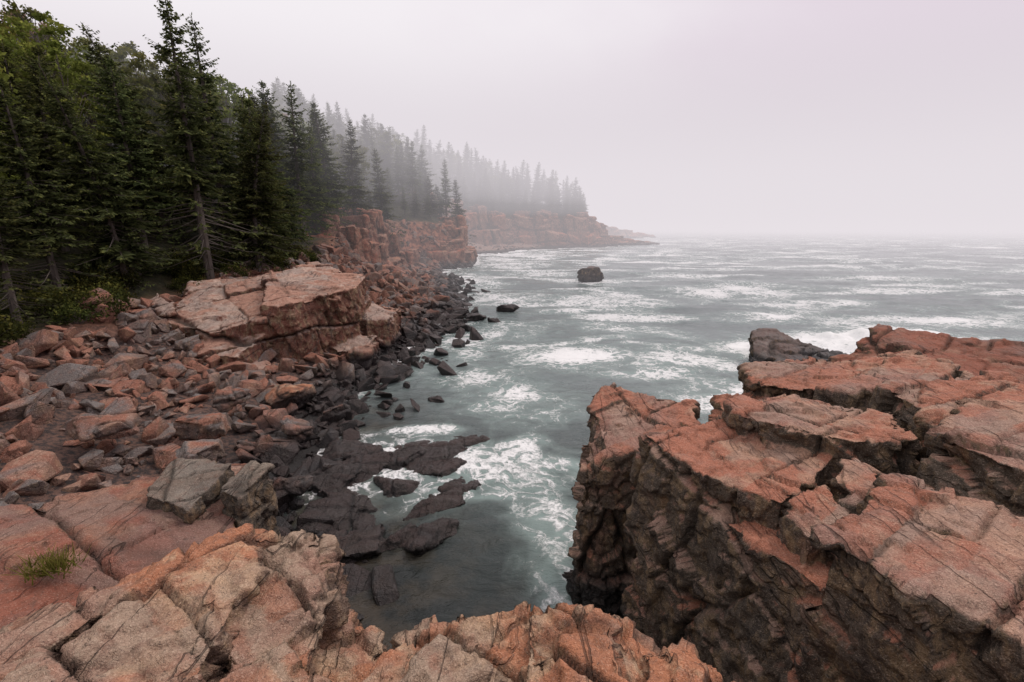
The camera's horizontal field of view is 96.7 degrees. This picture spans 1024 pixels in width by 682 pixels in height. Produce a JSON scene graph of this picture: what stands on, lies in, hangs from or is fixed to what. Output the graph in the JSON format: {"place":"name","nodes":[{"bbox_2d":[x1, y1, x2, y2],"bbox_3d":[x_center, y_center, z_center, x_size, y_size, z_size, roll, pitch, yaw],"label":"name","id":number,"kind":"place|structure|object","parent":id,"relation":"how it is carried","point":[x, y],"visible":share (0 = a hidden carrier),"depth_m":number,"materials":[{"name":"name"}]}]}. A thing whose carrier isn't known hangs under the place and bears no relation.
{"place":"outdoors","nodes":[
{"label":"outdoors","id":0,"kind":"place"},
{"bbox_2d":[0,161,643,531],"bbox_3d":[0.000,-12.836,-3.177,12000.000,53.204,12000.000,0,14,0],"label":"ground","id":1,"kind":"structure","parent":0,"point":[52,437],"depth_m":20.04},
{"bbox_2d":[0,297,23,316],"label":"shrub","id":2,"kind":"object","parent":1,"relation":"on","point":[7,311],"visible":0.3,"depth_m":19.51,"materials":[{"name":"green plant"}]},
{"bbox_2d":[0,310,35,346],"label":"shrub","id":3,"kind":"object","parent":1,"relation":"on","point":[3,326],"visible":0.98,"depth_m":16.99,"materials":[{"name":"green plant"}]},
{"bbox_2d":[1,316,35,340],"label":"shrub","id":4,"kind":"object","parent":1,"relation":"on","point":[26,327],"visible":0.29,"depth_m":18.09,"materials":[{"name":"green plant"}]},
{"bbox_2d":[0,271,41,293],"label":"shrub","id":5,"kind":"object","parent":1,"relation":"on","point":[18,287],"visible":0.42,"depth_m":21.40,"materials":[{"name":"green plant"}]},
{"bbox_2d":[3,282,69,323],"bbox_3d":[-21.361,-1.686,20.684,2.213,2.170,3.037,-2,14,-9],"label":"shrub","id":6,"kind":"object","parent":1,"relation":"on","point":[36,305],"visible":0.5,"depth_m":20.19,"materials":[{"name":"green plant"}]},
{"bbox_2d":[0,167,73,330],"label":"spruce tree","id":7,"kind":"object","parent":1,"relation":"on","point":[15,250],"visible":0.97,"depth_m":18.48,"materials":[{"name":"green plant"}]},
{"bbox_2d":[33,278,71,311],"bbox_3d":[-21.819,-2.035,21.513,2.456,1.755,1.790,13,19,43],"label":"shrub","id":8,"kind":"object","parent":1,"relation":"on","point":[52,291],"visible":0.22,"depth_m":21.40,"materials":[{"name":"green plant"}]},
{"bbox_2d":[2,44,104,251],"bbox_3d":[-26.028,-10.621,25.345,5.982,11.156,5.850,-7,15,-25],"label":"spruce tree","id":9,"kind":"object","parent":1,"relation":"on","point":[49,152],"visible":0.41,"depth_m":25.03,"materials":[{"name":"green plant"}]},
{"bbox_2d":[0,78,114,295],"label":"spruce tree","id":10,"kind":"object","parent":1,"relation":"on","point":[40,211],"visible":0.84,"depth_m":21.40,"materials":[{"name":"green plant"}]},
{"bbox_2d":[42,297,108,325],"bbox_3d":[-19.180,-1.257,20.076,2.290,1.509,2.106,-3,14,-13],"label":"shrub","id":11,"kind":"object","parent":1,"relation":"on","point":[74,313],"visible":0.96,"depth_m":19.77,"materials":[{"name":"green plant"}]},
{"bbox_2d":[64,275,93,300],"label":"shrub","id":12,"kind":"object","parent":1,"relation":"on","point":[83,285],"visible":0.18,"depth_m":22.79,"materials":[{"name":"green plant"}]},
{"bbox_2d":[43,280,130,319],"bbox_3d":[-19.461,-1.746,20.881,3.021,2.159,2.202,-4,15,-17],"label":"shrub","id":13,"kind":"object","parent":1,"relation":"on","point":[86,294],"visible":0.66,"depth_m":20.69,"materials":[{"name":"green plant"}]},
{"bbox_2d":[62,264,116,285],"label":"shrub","id":14,"kind":"object","parent":1,"relation":"on","point":[87,275],"visible":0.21,"depth_m":24.11,"materials":[{"name":"green plant"}]},
{"bbox_2d":[62,265,127,291],"bbox_3d":[-22.043,-3.107,23.901,2.571,1.842,2.795,13,19,43],"label":"shrub","id":15,"kind":"object","parent":1,"relation":"on","point":[72,282],"visible":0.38,"depth_m":23.61,"materials":[{"name":"green plant"}]},
{"bbox_2d":[67,282,134,310],"bbox_3d":[-19.762,-2.098,21.995,2.372,1.700,2.579,-4,15,-17],"label":"shrub","id":16,"kind":"object","parent":1,"relation":"on","point":[117,296],"visible":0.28,"depth_m":22.25,"materials":[{"name":"green plant"}]},
{"bbox_2d":[29,59,180,289],"bbox_3d":[-21.977,-8.248,24.471,6.044,11.214,5.852,14,19,43],"label":"spruce tree","id":17,"kind":"object","parent":1,"relation":"on","point":[110,245],"visible":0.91,"depth_m":23.89,"materials":[{"name":"green plant"}]},
{"bbox_2d":[86,276,136,301],"bbox_3d":[-20.528,-2.369,23.149,2.831,2.023,2.064,11,18,39],"label":"shrub","id":18,"kind":"object","parent":1,"relation":"on","point":[111,285],"visible":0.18,"depth_m":22.86,"materials":[{"name":"green plant"}]},
{"bbox_2d":[91,273,131,290],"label":"shrub","id":19,"kind":"object","parent":1,"relation":"on","point":[122,284],"visible":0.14,"depth_m":25.28,"materials":[{"name":"green plant"}]},
{"bbox_2d":[0,475,235,628],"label":"tilted granite slab","id":20,"kind":"structure","parent":1,"relation":"on","point":[122,530],"depth_m":6.98,"materials":[{"name":"stone"}]},
{"bbox_2d":[6,541,90,585],"bbox_3d":[-6.214,2.928,6.123,0.941,0.287,0.657,0,14,0],"label":"grass tuft","id":21,"kind":"object","parent":20,"relation":"on","point":[47,562],"visible":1,"depth_m":6.07,"materials":[{"name":"green plant"}]},
{"bbox_2d":[146,458,279,535],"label":"grey granite block","id":22,"kind":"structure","parent":20,"relation":"on","point":[189,491],"depth_m":8.27,"materials":[{"name":"grey stone"}]},
{"bbox_2d":[117,287,138,303],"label":"shrub","id":23,"kind":"object","parent":1,"relation":"on","point":[130,295],"visible":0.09,"depth_m":23.29,"materials":[{"name":"green plant"}]},
{"bbox_2d":[113,267,143,289],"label":"shrub","id":24,"kind":"object","parent":1,"relation":"on","point":[131,281],"visible":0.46,"depth_m":25.68,"materials":[{"name":"green plant"}]},
{"bbox_2d":[74,56,193,252],"bbox_3d":[-24.639,-11.748,29.131,6.381,12.170,6.526,5,15,19],"label":"spruce tree","id":25,"kind":"object","parent":1,"relation":"on","point":[139,174],"visible":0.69,"depth_m":28.93,"materials":[{"name":"green plant"}]},
{"bbox_2d":[67,21,212,237],"bbox_3d":[-26.320,-14.515,32.351,7.447,14.272,7.693,8,16,30],"label":"spruce tree","id":26,"kind":"object","parent":1,"relation":"on","point":[157,155],"visible":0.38,"depth_m":31.94,"materials":[{"name":"green plant"}]},
{"bbox_2d":[156,254,203,275],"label":"shrub","id":27,"kind":"object","parent":1,"relation":"on","point":[182,258],"visible":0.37,"depth_m":29.20,"materials":[{"name":"green plant"}]},
{"bbox_2d":[165,274,198,292],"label":"shrub","id":28,"kind":"object","parent":1,"relation":"on","point":[185,278],"visible":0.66,"depth_m":28.03,"materials":[{"name":"green plant"}]},
{"bbox_2d":[162,244,201,265],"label":"shrub","id":29,"kind":"object","parent":1,"relation":"on","point":[189,256],"visible":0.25,"depth_m":30.46,"materials":[{"name":"green plant"}]},
{"bbox_2d":[165,255,209,277],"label":"shrub","id":30,"kind":"object","parent":1,"relation":"on","point":[173,267],"visible":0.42,"depth_m":29.27,"materials":[{"name":"green plant"}]},
{"bbox_2d":[171,269,205,281],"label":"shrub","id":31,"kind":"object","parent":1,"relation":"on","point":[198,275],"visible":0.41,"depth_m":29.10,"materials":[{"name":"green plant"}]},
{"bbox_2d":[166,257,214,280],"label":"shrub","id":32,"kind":"object","parent":1,"relation":"on","point":[184,271],"visible":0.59,"depth_m":28.98,"materials":[{"name":"green plant"}]},
{"bbox_2d":[175,274,209,297],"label":"shrub","id":33,"kind":"object","parent":1,"relation":"on","point":[180,291],"visible":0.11,"depth_m":26.95,"materials":[{"name":"green plant"}]},
{"bbox_2d":[175,245,219,268],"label":"shrub","id":34,"kind":"object","parent":1,"relation":"on","point":[213,257],"visible":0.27,"depth_m":31.58,"materials":[{"name":"green plant"}]},
{"bbox_2d":[135,0,271,278],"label":"spruce tree","id":35,"kind":"object","parent":1,"relation":"on","point":[185,174],"visible":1,"depth_m":27.46,"materials":[{"name":"green plant"}]},
{"bbox_2d":[165,13,263,251],"bbox_3d":[-22.402,-15.017,34.320,7.717,16.732,6.727,2,14,7],"label":"spruce tree","id":36,"kind":"object","parent":1,"relation":"on","point":[203,86],"visible":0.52,"depth_m":33.70,"materials":[{"name":"green plant"}]},
{"bbox_2d":[212,257,229,269],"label":"shrub","id":37,"kind":"object","parent":1,"relation":"on","point":[217,265],"visible":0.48,"depth_m":32.29,"materials":[{"name":"green plant"}]},
{"bbox_2d":[217,250,233,264],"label":"shrub","id":38,"kind":"object","parent":1,"relation":"on","point":[227,260],"visible":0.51,"depth_m":34.08,"materials":[{"name":"green plant"}]},
{"bbox_2d":[215,262,250,276],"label":"shrub","id":39,"kind":"object","parent":1,"relation":"on","point":[241,272],"visible":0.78,"depth_m":30.50,"materials":[{"name":"green plant"}]},
{"bbox_2d":[0,219,472,620],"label":"boulder beach","id":40,"kind":"structure","parent":1,"relation":"on","point":[124,377],"depth_m":17.24,"materials":[{"name":"stone"}]},
{"bbox_2d":[71,413,141,441],"bbox_3d":[-11.562,2.461,13.019,1.293,0.701,1.545,13,19,43],"label":"boulder","id":41,"kind":"object","parent":40,"relation":"on","point":[89,428],"visible":1,"depth_m":12.72,"materials":[{"name":"stone"}]},
{"bbox_2d":[164,437,226,466],"bbox_3d":[-8.829,3.209,12.861,1.068,0.791,1.400,6,15,23],"label":"boulder","id":42,"kind":"object","parent":40,"relation":"on","point":[211,449],"visible":0.62,"depth_m":12.73,"materials":[{"name":"stone"}]},
{"bbox_2d":[173,412,232,439],"bbox_3d":[-9.837,2.725,14.509,1.613,0.844,1.091,-3,14,-13],"label":"boulder","id":43,"kind":"object","parent":40,"relation":"on","point":[205,426],"visible":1,"depth_m":14.19,"materials":[{"name":"stone"}]},
{"bbox_2d":[211,386,250,412],"bbox_3d":[-10.245,2.083,16.560,1.117,0.780,1.155,0,14,0],"label":"boulder","id":44,"kind":"object","parent":40,"relation":"on","point":[227,399],"visible":1,"depth_m":16.28,"materials":[{"name":"stone"}]},
{"bbox_2d":[231,463,246,474],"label":"boulder","id":45,"kind":"object","parent":40,"relation":"on","point":[236,468],"visible":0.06,"depth_m":11.80,"materials":[{"name":"stone"}]},
{"bbox_2d":[264,383,316,409],"bbox_3d":[-9.295,2.425,19.032,1.974,1.168,1.212,-3,14,-13],"label":"boulder","id":46,"kind":"object","parent":40,"relation":"on","point":[277,396],"visible":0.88,"depth_m":18.78,"materials":[{"name":"beige stone"}]},
{"bbox_2d":[273,475,312,496],"bbox_3d":[-6.505,4.237,13.463,1.254,0.641,0.975,0,14,0],"label":"boulder","id":47,"kind":"object","parent":40,"relation":"on","point":[296,486],"visible":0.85,"depth_m":13.16,"materials":[{"name":"stone"}]},
{"bbox_2d":[280,415,313,442],"bbox_3d":[-7.777,3.239,16.580,1.050,1.126,1.233,0,14,0],"label":"boulder","id":48,"kind":"object","parent":40,"relation":"on","point":[299,430],"visible":0.95,"depth_m":16.24,"materials":[{"name":"stone"}]},
{"bbox_2d":[320,404,345,424],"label":"boulder","id":49,"kind":"object","parent":40,"relation":"on","point":[331,415],"visible":0.86,"depth_m":18.71,"materials":[{"name":"stone"}]},
{"bbox_2d":[448,319,462,323],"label":"sea rock","id":50,"kind":"object","parent":40,"relation":"on","point":[455,321],"visible":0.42,"depth_m":38.35,"materials":[{"name":"grey stone"}]},
{"bbox_2d":[453,300,472,306],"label":"sea rock","id":51,"kind":"object","parent":40,"relation":"on","point":[462,303],"visible":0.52,"depth_m":47.02,"materials":[{"name":"grey stone"}]},
{"bbox_2d":[230,259,243,269],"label":"shrub","id":52,"kind":"object","parent":1,"relation":"on","point":[236,263],"visible":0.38,"depth_m":31.88,"materials":[{"name":"green plant"}]},
{"bbox_2d":[243,258,256,269],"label":"shrub","id":53,"kind":"object","parent":1,"relation":"on","point":[252,266],"visible":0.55,"depth_m":32.66,"materials":[{"name":"green plant"}]},
{"bbox_2d":[205,97,305,264],"bbox_3d":[-19.855,-11.992,34.808,6.798,12.677,6.647,-9,17,-33],"label":"spruce tree","id":54,"kind":"object","parent":1,"relation":"on","point":[248,103],"visible":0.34,"depth_m":34.37,"materials":[{"name":"green plant"}]},
{"bbox_2d":[210,102,302,271],"bbox_3d":[-18.523,-10.660,32.399,6.319,11.724,6.117,-12,19,-41],"label":"spruce tree","id":55,"kind":"object","parent":1,"relation":"on","point":[268,245],"visible":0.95,"depth_m":32.16,"materials":[{"name":"green plant"}]},
{"bbox_2d":[217,93,315,253],"bbox_3d":[-21.034,-13.390,37.097,7.418,13.762,7.181,1,14,4],"label":"spruce tree","id":56,"kind":"object","parent":1,"relation":"on","point":[285,234],"visible":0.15,"depth_m":37.40,"materials":[{"name":"green plant"}]},
{"bbox_2d":[237,91,307,231],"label":"spruce tree","id":57,"kind":"object","parent":1,"relation":"on","point":[254,102],"visible":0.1,"depth_m":40.36,"materials":[{"name":"green plant"}]},
{"bbox_2d":[150,261,401,370],"bbox_3d":[-12.964,-0.879,26.989,10.582,6.748,15.147,12,18,39],"label":"granite shore ledge","id":58,"kind":"object","parent":1,"relation":"on","point":[298,312],"visible":0.62,"depth_m":24.72,"materials":[{"name":"stone"}]},
{"bbox_2d":[233,112,319,256],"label":"spruce tree","id":59,"kind":"object","parent":1,"relation":"on","point":[291,192],"visible":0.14,"depth_m":40.69,"materials":[{"name":"green plant"}]},
{"bbox_2d":[263,253,292,268],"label":"shrub","id":60,"kind":"object","parent":1,"relation":"on","point":[279,260],"visible":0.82,"depth_m":35.89,"materials":[{"name":"green plant"}]},
{"bbox_2d":[0,0,561,203],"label":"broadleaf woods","id":61,"kind":"object","parent":1,"relation":"on","point":[22,35],"visible":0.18,"depth_m":39.78,"materials":[{"name":"green plant"}]},
{"bbox_2d":[252,81,319,225],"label":"spruce tree","id":62,"kind":"object","parent":1,"relation":"on","point":[270,108],"visible":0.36,"depth_m":45.31,"materials":[{"name":"green plant"}]},
{"bbox_2d":[275,251,298,259],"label":"shrub","id":63,"kind":"object","parent":1,"relation":"on","point":[287,254],"visible":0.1,"depth_m":38.68,"materials":[{"name":"green plant"}]},
{"bbox_2d":[0,39,588,227],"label":"spruce forest","id":64,"kind":"object","parent":1,"relation":"on","point":[422,173],"visible":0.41,"depth_m":111.55,"materials":[{"name":"green plant"}]},
{"bbox_2d":[286,242,302,256],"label":"shrub","id":65,"kind":"object","parent":1,"relation":"on","point":[295,248],"visible":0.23,"depth_m":40.91,"materials":[{"name":"green plant"}]},
{"bbox_2d":[291,248,316,260],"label":"shrub","id":66,"kind":"object","parent":1,"relation":"on","point":[303,253],"visible":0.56,"depth_m":39.65,"materials":[{"name":"green plant"}]},
{"bbox_2d":[273,81,339,238],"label":"spruce tree","id":67,"kind":"object","parent":1,"relation":"on","point":[295,160],"visible":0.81,"depth_m":44.48,"materials":[{"name":"green plant"}]},
{"bbox_2d":[299,245,323,262],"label":"shrub","id":68,"kind":"object","parent":1,"relation":"on","point":[310,253],"visible":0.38,"depth_m":40.79,"materials":[{"name":"green plant"}]},
{"bbox_2d":[309,252,318,261],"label":"shrub","id":69,"kind":"object","parent":1,"relation":"on","point":[314,258],"visible":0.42,"depth_m":40.79,"materials":[{"name":"green plant"}]},
{"bbox_2d":[286,117,343,222],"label":"spruce tree","id":70,"kind":"object","parent":1,"relation":"on","point":[303,129],"visible":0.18,"depth_m":51.41,"materials":[{"name":"green plant"}]},
{"bbox_2d":[302,126,342,235],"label":"spruce tree","id":71,"kind":"object","parent":1,"relation":"on","point":[317,184],"visible":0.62,"depth_m":49.10,"materials":[{"name":"green plant"}]},
{"bbox_2d":[308,109,347,221],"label":"spruce tree","id":72,"kind":"object","parent":1,"relation":"on","point":[328,166],"visible":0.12,"depth_m":57.47,"materials":[{"name":"green plant"}]},
{"bbox_2d":[303,101,361,226],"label":"spruce tree","id":73,"kind":"object","parent":1,"relation":"on","point":[335,194],"visible":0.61,"depth_m":53.43,"materials":[{"name":"green plant"}]},
{"bbox_2d":[335,120,379,228],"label":"spruce tree","id":74,"kind":"object","parent":1,"relation":"on","point":[350,172],"visible":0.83,"depth_m":62.04,"materials":[{"name":"green plant"}]},
{"bbox_2d":[0,523,734,681],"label":"foreground granite ledge","id":75,"kind":"object","parent":1,"relation":"on","point":[246,602],"visible":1,"depth_m":3.79,"materials":[{"name":"stone"}]},
{"bbox_2d":[366,148,407,243],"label":"spruce tree","id":76,"kind":"object","parent":1,"relation":"on","point":[380,194],"visible":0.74,"depth_m":72.99,"materials":[{"name":"green plant"}]},
{"bbox_2d":[314,272,489,439],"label":"wet shore boulders","id":77,"kind":"object","parent":1,"relation":"on","point":[360,406],"visible":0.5,"depth_m":25.52,"materials":[{"name":"grey stone"}]},
{"bbox_2d":[434,159,458,216],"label":"spruce tree","id":78,"kind":"object","parent":1,"relation":"on","point":[447,203],"visible":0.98,"depth_m":102.79,"materials":[{"name":"green plant"}]},
{"bbox_2d":[448,180,474,244],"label":"spruce tree","id":79,"kind":"object","parent":1,"relation":"on","point":[457,201],"visible":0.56,"depth_m":106.02,"materials":[{"name":"green plant"}]},
{"bbox_2d":[471,242,580,253],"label":"cove boulders","id":80,"kind":"object","parent":1,"relation":"on","point":[513,248],"visible":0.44,"depth_m":168.19,"materials":[{"name":"stone"}]},
{"bbox_2d":[600,231,659,245],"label":"headland reef","id":81,"kind":"object","parent":1,"relation":"on","point":[621,241],"visible":0.41,"depth_m":219.34,"materials":[{"name":"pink stone"}]},
{"bbox_2d":[606,225,655,237],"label":"distant point rock","id":82,"kind":"object","parent":1,"relation":"on","point":[616,231],"visible":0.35,"depth_m":377.17,"materials":[{"name":"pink stone"}]},
{"bbox_2d":[277,212,396,270],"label":"shore cliff","id":83,"kind":"structure","parent":0,"point":[363,244],"depth_m":54.01,"materials":[{"name":"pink stone"}]},
{"bbox_2d":[328,207,419,265],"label":"shore cliff","id":84,"kind":"structure","parent":0,"point":[379,233],"depth_m":68.08,"materials":[{"name":"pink stone"}]},
{"bbox_2d":[426,215,477,264],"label":"shore cliff","id":85,"kind":"structure","parent":0,"point":[457,249],"depth_m":96.91,"materials":[{"name":"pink stone"}]},
{"bbox_2d":[394,188,536,244],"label":"cove cliff","id":86,"kind":"structure","parent":0,"point":[497,224],"depth_m":177.76,"materials":[{"name":"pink stone"}]},
{"bbox_2d":[0,0,1023,228],"label":"sky","id":87,"kind":"structure","parent":0,"point":[666,114],"materials":[{"name":"grey"}]},
{"bbox_2d":[533,209,615,247],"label":"headland cliff","id":88,"kind":"structure","parent":0,"point":[577,227],"depth_m":194.62,"materials":[{"name":"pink stone"}]},
{"bbox_2d":[284,229,1023,649],"bbox_3d":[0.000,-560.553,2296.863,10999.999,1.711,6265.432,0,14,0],"label":"sea","id":89,"kind":"structure","parent":0,"point":[678,315],"depth_m":32.68,"materials":[{"name":"liquid"}]},
{"bbox_2d":[295,435,489,563],"bbox_3d":[-3.951,4.731,14.460,6.339,1.226,7.396,0,14,0],"label":"black reef","id":90,"kind":"object","parent":89,"relation":"in","point":[342,505],"visible":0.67,"depth_m":13.95},
{"bbox_2d":[428,395,444,402],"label":"sea rock","id":91,"kind":"object","parent":89,"relation":"in","point":[437,399],"visible":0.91,"depth_m":21.48,"materials":[{"name":"grey stone"}]},
{"bbox_2d":[453,307,469,315],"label":"sea rock","id":92,"kind":"object","parent":89,"relation":"in","point":[459,308],"visible":0.3,"depth_m":42.23,"materials":[{"name":"stone"}]},
{"bbox_2d":[465,312,486,321],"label":"sea rock","id":93,"kind":"object","parent":89,"relation":"in","point":[473,317],"visible":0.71,"depth_m":40.13,"materials":[{"name":"grey stone"}]},
{"bbox_2d":[487,317,500,322],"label":"sea rock","id":94,"kind":"object","parent":89,"relation":"in","point":[494,320],"visible":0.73,"depth_m":39.95,"materials":[{"name":"grey stone"}]},
{"bbox_2d":[496,304,518,311],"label":"sea rock","id":95,"kind":"object","parent":89,"relation":"in","point":[507,308],"visible":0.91,"depth_m":44.02,"materials":[{"name":"grey stone"}]},
{"bbox_2d":[577,266,603,282],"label":"sea rock","id":96,"kind":"object","parent":89,"relation":"in","point":[591,274],"visible":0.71,"depth_m":69.93,"materials":[{"name":"grey stone"}]},
{"bbox_2d":[562,349,1023,681],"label":"granite headland rock","id":97,"kind":"object","parent":89,"relation":"in","point":[810,519],"visible":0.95,"depth_m":6.01,"materials":[{"name":"stone"}]},
{"bbox_2d":[748,328,846,361],"bbox_3d":[17.132,1.254,28.122,7.898,3.856,4.086,-4,14,-14],"label":"surf rock","id":98,"kind":"object","parent":89,"relation":"in","point":[771,344],"visible":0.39,"depth_m":27.37,"materials":[{"name":"grey stone"}]},
{"bbox_2d":[828,324,1023,383],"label":"granite point rock","id":99,"kind":"object","parent":89,"relation":"in","point":[974,356],"visible":0.13,"depth_m":14.69,"materials":[{"name":"stone"}]}
]}

